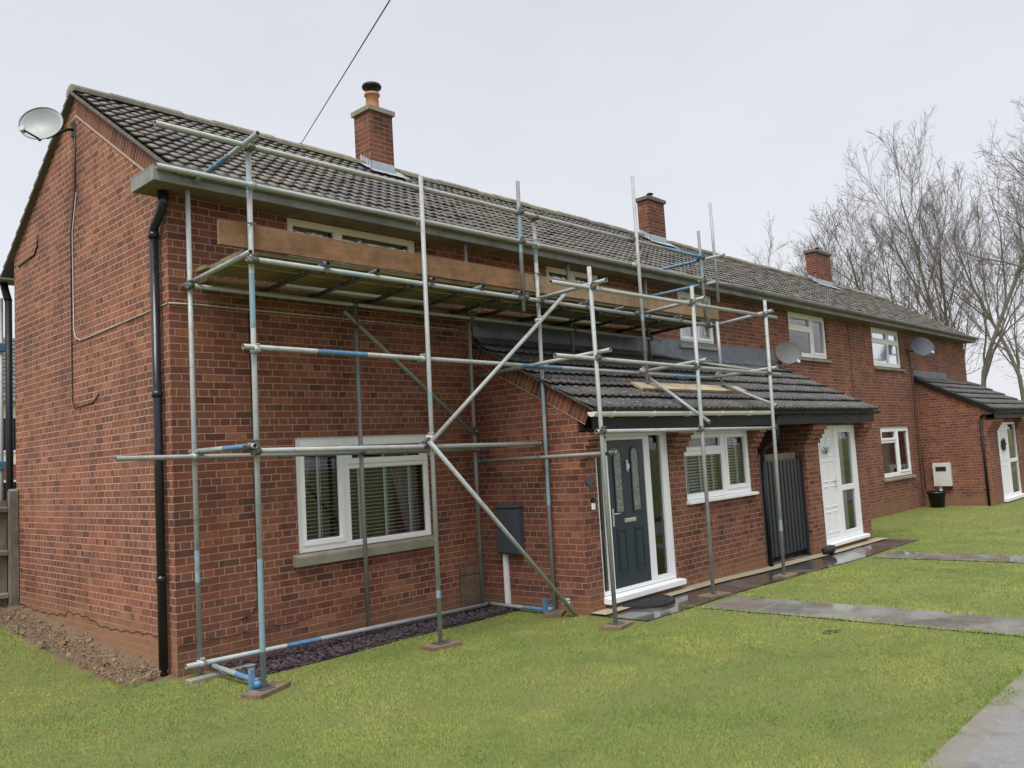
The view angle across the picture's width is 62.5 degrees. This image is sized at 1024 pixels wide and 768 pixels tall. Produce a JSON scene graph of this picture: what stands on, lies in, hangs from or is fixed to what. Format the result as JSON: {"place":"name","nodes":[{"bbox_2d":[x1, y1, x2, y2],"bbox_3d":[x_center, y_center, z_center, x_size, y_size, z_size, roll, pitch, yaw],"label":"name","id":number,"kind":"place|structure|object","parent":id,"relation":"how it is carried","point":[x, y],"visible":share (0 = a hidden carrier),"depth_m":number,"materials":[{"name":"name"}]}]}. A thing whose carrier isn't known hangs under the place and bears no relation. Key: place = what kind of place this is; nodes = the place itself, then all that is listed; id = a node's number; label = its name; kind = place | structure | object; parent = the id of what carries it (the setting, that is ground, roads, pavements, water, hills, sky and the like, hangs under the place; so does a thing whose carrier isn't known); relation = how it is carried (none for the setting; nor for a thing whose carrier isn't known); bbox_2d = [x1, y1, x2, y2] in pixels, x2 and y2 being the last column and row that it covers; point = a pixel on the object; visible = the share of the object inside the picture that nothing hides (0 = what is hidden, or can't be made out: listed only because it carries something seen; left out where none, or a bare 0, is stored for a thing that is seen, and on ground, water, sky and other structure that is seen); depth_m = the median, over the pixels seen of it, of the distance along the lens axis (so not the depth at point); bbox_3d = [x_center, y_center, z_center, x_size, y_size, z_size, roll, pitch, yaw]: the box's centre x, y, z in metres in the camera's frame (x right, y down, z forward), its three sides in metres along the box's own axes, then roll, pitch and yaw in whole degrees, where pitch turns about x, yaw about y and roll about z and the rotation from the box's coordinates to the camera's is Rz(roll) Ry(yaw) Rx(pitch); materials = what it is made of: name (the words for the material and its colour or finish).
{"place":"outdoors","nodes":[
{"label":"outdoors","id":0,"kind":"place"},
{"bbox_2d":[0,497,1023,767],"bbox_3d":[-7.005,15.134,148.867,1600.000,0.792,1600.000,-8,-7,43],"label":"ground","id":1,"kind":"structure","parent":0,"point":[572,621],"depth_m":6.86,"materials":[{"name":"plant"}]},
{"bbox_2d":[0,298,15,500],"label":"scaffolding","id":2,"kind":"object","parent":1,"relation":"on","point":[2,461],"visible":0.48,"depth_m":11.75,"materials":[{"name":"silver metal"}]},
{"bbox_2d":[0,489,18,608],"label":"timber fence","id":3,"kind":"object","parent":1,"relation":"on","point":[12,554],"visible":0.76,"depth_m":11.20,"materials":[{"name":"beige wood"}]},
{"bbox_2d":[3,337,15,500],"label":"neighbour house","id":4,"kind":"structure","parent":1,"relation":"on","point":[14,436],"depth_m":30.50,"materials":[{"name":"concrete"}]},
{"bbox_2d":[4,416,15,451],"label":"window","id":5,"kind":"structure","parent":4,"relation":"in","point":[14,420],"depth_m":30.48,"materials":[{"name":"white plastic"}]},
{"bbox_2d":[4,480,15,500],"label":"window","id":6,"kind":"structure","parent":4,"relation":"in","point":[4,480],"depth_m":30.12,"materials":[{"name":"white plastic"}]},
{"bbox_2d":[0,605,177,686],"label":"earth bed","id":7,"kind":"object","parent":1,"relation":"on","point":[72,632],"visible":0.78,"depth_m":9.03,"materials":[{"name":"brown soil"}]},
{"bbox_2d":[6,611,158,683],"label":"rubble stones","id":8,"kind":"object","parent":7,"relation":"on","point":[22,633],"visible":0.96,"depth_m":8.76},
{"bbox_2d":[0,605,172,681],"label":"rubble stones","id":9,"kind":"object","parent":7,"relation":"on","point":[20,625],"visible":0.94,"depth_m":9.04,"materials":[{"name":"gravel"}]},
{"bbox_2d":[185,663,255,684],"bbox_3d":[-2.758,2.774,8.007,0.110,0.090,0.682,-7,-6,40],"label":"edging stone","id":10,"kind":"object","parent":1,"relation":"on","point":[205,677],"visible":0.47,"depth_m":7.88,"materials":[{"name":"concrete"}]},
{"bbox_2d":[241,681,290,699],"bbox_3d":[-2.133,2.659,7.324,0.200,0.038,0.440,-5,-5,19],"label":"sole board","id":11,"kind":"object","parent":1,"relation":"on","point":[258,695],"visible":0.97,"depth_m":7.23,"materials":[{"name":"brown wood"}]},
{"bbox_2d":[208,603,517,678],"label":"slate chips","id":12,"kind":"object","parent":1,"relation":"on","point":[283,659],"visible":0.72,"depth_m":9.01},
{"bbox_2d":[0,81,770,677],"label":"terraced house","id":13,"kind":"structure","parent":1,"relation":"on","point":[86,501],"depth_m":10.10,"materials":[{"name":"brick"}]},
{"bbox_2d":[0,282,13,604],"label":"downpipe","id":14,"kind":"object","parent":13,"relation":"attached to","point":[6,294],"visible":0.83,"depth_m":11.51,"materials":[{"name":"black plastic"}]},
{"bbox_2d":[18,235,37,266],"bbox_3d":[-6.459,-1.770,11.249,0.790,0.281,0.019,-8,-7,43],"label":"wall cable","id":15,"kind":"object","parent":13,"relation":"attached to","point":[33,254],"depth_m":11.06,"materials":[{"name":"grey plastic"}]},
{"bbox_2d":[18,107,74,140],"bbox_3d":[-5.422,-3.009,9.858,0.418,0.453,0.680,-8,-7,43],"label":"satellite dish","id":16,"kind":"object","parent":13,"relation":"attached to","point":[39,123],"visible":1,"depth_m":9.81,"materials":[{"name":"white plastic"}]},
{"bbox_2d":[70,124,98,408],"bbox_3d":[-5.034,-1.443,9.894,0.810,3.427,0.014,-8,-7,43],"label":"wall cable","id":17,"kind":"object","parent":13,"relation":"attached to","point":[71,267],"depth_m":10.13,"materials":[{"name":"grey plastic"}]},
{"bbox_2d":[148,190,168,676],"bbox_3d":[-3.400,0.450,8.223,0.307,4.734,0.109,-7,-6,38],"label":"downpipe","id":18,"kind":"object","parent":13,"relation":"attached to","point":[153,237],"visible":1,"depth_m":8.26,"materials":[{"name":"black paint"}]},
{"bbox_2d":[241,312,257,619],"bbox_3d":[-2.768,0.816,8.752,0.015,3.178,0.210,-8,-7,43],"label":"wall cable","id":19,"kind":"object","parent":13,"relation":"attached to","point":[253,468],"depth_m":8.81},
{"bbox_2d":[72,192,458,340],"bbox_3d":[-3.012,-1.468,10.671,2.526,1.804,3.919,-8,-7,43],"label":"wall cable","id":20,"kind":"object","parent":13,"relation":"attached to","point":[213,305],"depth_m":9.78,"materials":[{"name":"grey plastic"}]},
{"bbox_2d":[301,0,390,142],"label":"overhead cable","id":21,"kind":"object","parent":13,"relation":"attached to","point":[349,64],"visible":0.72,"depth_m":8.98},
{"bbox_2d":[284,218,423,302],"bbox_3d":[-1.901,-1.430,10.129,0.265,0.842,2.020,-8,-7,43],"label":"window","id":22,"kind":"structure","parent":13,"relation":"in","point":[293,225],"depth_m":10.08,"materials":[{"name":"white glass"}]},
{"bbox_2d":[295,434,430,552],"bbox_3d":[-1.778,1.244,9.961,0.234,1.260,1.920,-8,-7,43],"label":"window","id":23,"kind":"structure","parent":13,"relation":"in","point":[404,471],"depth_m":9.90,"materials":[{"name":"white plastic"}]},
{"bbox_2d":[460,565,480,606],"bbox_3d":[-0.528,2.603,10.846,0.033,0.500,0.340,-8,-7,43],"label":"timber hatch","id":24,"kind":"object","parent":13,"relation":"attached to","point":[470,585],"visible":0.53,"depth_m":10.83,"materials":[{"name":"brown wood"}]},
{"bbox_2d":[494,505,524,603],"bbox_3d":[-0.011,2.187,10.685,0.410,1.299,0.119,-8,-7,43],"label":"meter box","id":25,"kind":"object","parent":13,"relation":"attached to","point":[509,518],"visible":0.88,"depth_m":10.68,"materials":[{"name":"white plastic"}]},
{"bbox_2d":[496,510,518,553],"bbox_3d":[-0.061,1.865,10.679,0.360,0.545,0.011,-8,-7,43],"label":"box door","id":26,"kind":"structure","parent":25,"relation":"in","point":[508,518],"depth_m":10.67,"materials":[{"name":"grey plastic"}]},
{"bbox_2d":[546,266,608,324],"bbox_3d":[0.934,-1.341,13.131,0.265,0.842,1.460,-8,-7,43],"label":"window","id":27,"kind":"structure","parent":13,"relation":"in","point":[552,272],"depth_m":13.13,"materials":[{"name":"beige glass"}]},
{"bbox_2d":[585,476,593,485],"bbox_3d":[0.932,1.163,10.115,0.018,0.110,0.170,-8,-7,43],"label":"house plaque","id":28,"kind":"object","parent":13,"relation":"attached to","point":[589,480],"visible":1,"depth_m":10.10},
{"bbox_2d":[591,498,595,509],"bbox_3d":[0.977,1.437,10.116,0.028,0.140,0.055,-8,-7,43],"label":"doorbell","id":29,"kind":"object","parent":13,"relation":"attached to","point":[593,502],"visible":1,"depth_m":10.10,"materials":[{"name":"white plastic"}]},
{"bbox_2d":[606,439,651,588],"bbox_3d":[1.492,1.626,10.693,0.104,1.831,0.782,-8,-7,43],"label":"door","id":30,"kind":"structure","parent":13,"relation":"in","point":[631,549],"depth_m":10.69,"materials":[{"name":"blue plastic"}]},
{"bbox_2d":[630,382,747,392],"bbox_3d":[2.705,0.060,12.573,0.213,0.136,2.940,-8,-7,43],"label":"roof plank","id":31,"kind":"object","parent":13,"relation":"on","point":[679,387],"visible":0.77,"depth_m":12.31,"materials":[{"name":"beige wood"}]},
{"bbox_2d":[684,430,758,504],"bbox_3d":[2.991,1.188,12.455,0.320,1.020,1.990,-8,-7,43],"label":"window","id":32,"kind":"structure","parent":13,"relation":"in","point":[729,490],"depth_m":12.51,"materials":[{"name":"white plastic"}]},
{"bbox_2d":[421,639,461,651],"bbox_3d":[-0.730,2.694,8.708,0.360,0.038,0.220,1,-6,-41],"label":"sole board","id":33,"kind":"object","parent":1,"relation":"on","point":[433,647],"visible":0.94,"depth_m":8.63,"materials":[{"name":"brown wood"}]},
{"bbox_2d":[114,120,785,691],"bbox_3d":[0.357,-0.135,10.380,2.527,5.857,9.500,-8,-7,43],"label":"scaffolding","id":34,"kind":"object","parent":1,"relation":"on","point":[470,288],"visible":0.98,"depth_m":9.42,"materials":[{"name":"metal"}]},
{"bbox_2d":[544,609,565,616],"bbox_3d":[0.538,2.738,10.138,0.210,0.038,0.440,-5,-5,14],"label":"sole board","id":35,"kind":"object","parent":1,"relation":"on","point":[559,612],"visible":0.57,"depth_m":9.95,"materials":[{"name":"brown wood"}]},
{"bbox_2d":[601,620,633,630],"bbox_3d":[1.150,2.624,9.177,0.220,0.038,0.360,-6,-6,32],"label":"sole board","id":36,"kind":"object","parent":1,"relation":"on","point":[626,624],"visible":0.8,"depth_m":9.07,"materials":[{"name":"brown wood"}]},
{"bbox_2d":[544,193,880,555],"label":"terraced house","id":37,"kind":"structure","parent":1,"relation":"on","point":[818,408],"depth_m":16.19,"materials":[{"name":"brick"}]},
{"bbox_2d":[677,291,717,350],"bbox_3d":[3.385,-1.155,15.709,0.265,1.062,1.380,-8,-7,43],"label":"window","id":38,"kind":"structure","parent":37,"relation":"in","point":[681,295],"depth_m":15.70,"materials":[{"name":"white plastic"}]},
{"bbox_2d":[760,415,778,566],"bbox_3d":[4.094,1.687,13.205,0.323,2.400,0.076,-4,-5,7],"label":"downpipe","id":39,"kind":"object","parent":37,"relation":"attached to","point":[765,500],"visible":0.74,"depth_m":13.19,"materials":[{"name":"black plastic"}]},
{"bbox_2d":[758,452,809,566],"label":"slatted gate","id":40,"kind":"structure","parent":37,"relation":"attached to","point":[794,510],"depth_m":14.00,"materials":[{"name":"paint"}]},
{"bbox_2d":[775,342,801,366],"bbox_3d":[5.780,-0.618,17.570,0.498,0.510,0.786,-5,-5,22],"label":"satellite dish","id":41,"kind":"object","parent":37,"relation":"attached to","point":[789,353],"visible":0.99,"depth_m":17.41,"materials":[{"name":"grey metal"}]},
{"bbox_2d":[787,311,831,362],"bbox_3d":[6.731,-1.048,19.170,0.155,1.082,2.110,-8,-7,43],"label":"window","id":42,"kind":"structure","parent":37,"relation":"in","point":[807,332],"depth_m":19.27,"materials":[{"name":"white plastic"}]},
{"bbox_2d":[818,429,840,538],"bbox_3d":[5.705,1.778,15.144,0.109,1.930,0.660,-8,-7,43],"label":"door","id":43,"kind":"structure","parent":37,"relation":"in","point":[827,462],"depth_m":15.15,"materials":[{"name":"white plastic"}]},
{"bbox_2d":[593,538,886,614],"bbox_3d":[4.096,2.825,13.076,0.224,0.112,9.000,-8,-7,43],"label":"porch path edging","id":44,"kind":"object","parent":1,"relation":"on","point":[606,611],"visible":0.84,"depth_m":12.25,"materials":[{"name":"concrete"}]},
{"bbox_2d":[821,545,835,553],"bbox_3d":[5.397,2.813,14.334,0.206,0.155,0.317,-8,-7,43],"label":"stone","id":45,"kind":"object","parent":44,"relation":"on","point":[829,549],"visible":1,"depth_m":14.25,"materials":[{"name":"grey stone"}]},
{"bbox_2d":[791,265,900,294],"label":"bare tree","id":46,"kind":"object","parent":1,"relation":"on","point":[875,281],"visible":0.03,"depth_m":65.86,"materials":[{"name":"brown plant"}]},
{"bbox_2d":[746,177,1014,373],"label":"bare tree","id":47,"kind":"object","parent":1,"relation":"on","point":[859,280],"visible":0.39,"depth_m":48.05,"materials":[{"name":"grey plant"}]},
{"bbox_2d":[755,247,1023,518],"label":"terraced house","id":48,"kind":"structure","parent":1,"relation":"on","point":[935,405],"depth_m":23.29,"materials":[{"name":"brick"}]},
{"bbox_2d":[870,327,904,371],"bbox_3d":[10.075,-0.923,22.708,0.155,1.122,2.210,-8,-7,43],"label":"window","id":49,"kind":"structure","parent":48,"relation":"in","point":[885,347],"depth_m":22.76,"materials":[{"name":"white plastic"}]},
{"bbox_2d":[880,426,916,481],"bbox_3d":[10.207,1.847,22.557,0.315,1.410,2.290,-8,-7,43],"label":"window","id":50,"kind":"structure","parent":48,"relation":"in","point":[886,441],"depth_m":22.60,"materials":[{"name":"white plastic"}]},
{"bbox_2d":[907,337,934,356],"bbox_3d":[11.420,-1.039,23.587,0.691,0.598,0.474,-6,-6,30],"label":"satellite dish","id":51,"kind":"object","parent":48,"relation":"attached to","point":[923,346],"visible":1,"depth_m":23.62,"materials":[{"name":"grey metal"}]},
{"bbox_2d":[932,463,952,490],"bbox_3d":[11.981,2.806,23.411,0.460,1.220,0.128,-8,-7,43],"label":"meter box","id":52,"kind":"object","parent":48,"relation":"attached to","point":[942,472],"visible":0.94,"depth_m":23.39,"materials":[{"name":"paint"}]},
{"bbox_2d":[935,467,945,470],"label":"box window","id":53,"kind":"structure","parent":52,"relation":"in","point":[936,468],"depth_m":23.41,"materials":[{"name":"paint"}]},
{"bbox_2d":[979,412,992,505],"bbox_3d":[12.860,2.022,22.626,0.387,2.543,0.067,-8,-7,43],"label":"downpipe","id":54,"kind":"object","parent":48,"relation":"attached to","point":[984,456],"visible":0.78,"depth_m":22.71,"materials":[{"name":"black plastic"}]},
{"bbox_2d":[1001,438,1006,451],"bbox_3d":[13.880,1.713,23.817,0.083,0.402,0.442,-8,-7,43],"label":"wreath","id":55,"kind":"object","parent":48,"relation":"attached to","point":[1003,444],"visible":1,"depth_m":23.79,"materials":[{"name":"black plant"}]},
{"bbox_2d":[997,424,1011,494],"bbox_3d":[13.873,2.131,23.819,0.053,1.966,0.906,-8,-7,43],"label":"door","id":56,"kind":"structure","parent":48,"relation":"in","point":[1001,432],"depth_m":23.80,"materials":[{"name":"white plastic"}]},
{"bbox_2d":[835,96,1023,386],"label":"bare tree","id":57,"kind":"object","parent":1,"relation":"on","point":[987,359],"visible":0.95,"depth_m":45.83,"materials":[{"name":"grey plant"}]},
{"bbox_2d":[926,478,945,507],"bbox_3d":[11.663,2.990,23.177,0.500,0.790,0.500,-8,-7,43],"label":"plant pot","id":58,"kind":"object","parent":1,"relation":"on","point":[936,499],"visible":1,"depth_m":23.00,"materials":[{"name":"plastic"}]},
{"bbox_2d":[881,160,1023,400],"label":"bare tree","id":59,"kind":"object","parent":1,"relation":"on","point":[1017,371],"visible":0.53,"depth_m":53.82,"materials":[{"name":"grey plant"}]},
{"bbox_2d":[934,136,1023,384],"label":"bare tree","id":60,"kind":"object","parent":1,"relation":"on","point":[982,258],"visible":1,"depth_m":38.05,"materials":[{"name":"brown plant"}]},
{"bbox_2d":[0,0,1023,399],"label":"sky","id":61,"kind":"structure","parent":0,"point":[751,110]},
{"bbox_2d":[608,539,918,620],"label":"porch path","id":62,"kind":"structure","parent":0,"point":[684,600],"depth_m":11.72,"materials":[{"name":"concrete"}]},
{"bbox_2d":[622,594,674,607],"bbox_3d":[1.760,2.667,10.334,0.399,0.039,0.840,-8,-7,43],"label":"doormat","id":63,"kind":"object","parent":62,"relation":"on","point":[660,600],"visible":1,"depth_m":10.23,"materials":[{"name":"black rubber"}]},
{"bbox_2d":[697,591,730,598],"bbox_3d":[2.551,2.665,10.632,0.400,0.038,0.220,0,-6,-38],"label":"sole board","id":64,"kind":"object","parent":62,"relation":"on","point":[719,594],"visible":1,"depth_m":10.57,"materials":[{"name":"brown wood"}]},
{"bbox_2d":[772,572,798,579],"bbox_3d":[3.906,2.735,12.033,0.220,0.038,0.420,-7,-6,40],"label":"sole board","id":65,"kind":"object","parent":62,"relation":"on","point":[787,575],"visible":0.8,"depth_m":11.95,"materials":[{"name":"brown wood"}]},
{"bbox_2d":[767,554,809,565],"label":"passage floor","id":66,"kind":"structure","parent":0,"point":[788,557],"depth_m":14.02,"materials":[{"name":"concrete"}]},
{"bbox_2d":[822,629,840,633],"bbox_3d":[3.140,2.429,8.292,0.223,0.026,0.061,-2,-5,-18],"label":"fallen leaf","id":67,"kind":"object","parent":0,"point":[823,631],"visible":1,"depth_m":8.29,"materials":[{"name":"plant"}]},
{"bbox_2d":[703,596,1023,635],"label":"garden path","id":68,"kind":"structure","parent":0,"point":[937,619],"depth_m":8.97,"materials":[{"name":"concrete"}]},
{"bbox_2d":[876,551,1023,562],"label":"garden path","id":69,"kind":"structure","parent":0,"point":[954,556],"depth_m":13.40,"materials":[{"name":"concrete"}]},
{"bbox_2d":[921,672,1023,767],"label":"pavement","id":70,"kind":"structure","parent":0,"point":[991,736],"depth_m":5.17,"materials":[{"name":"concrete"}]}
]}

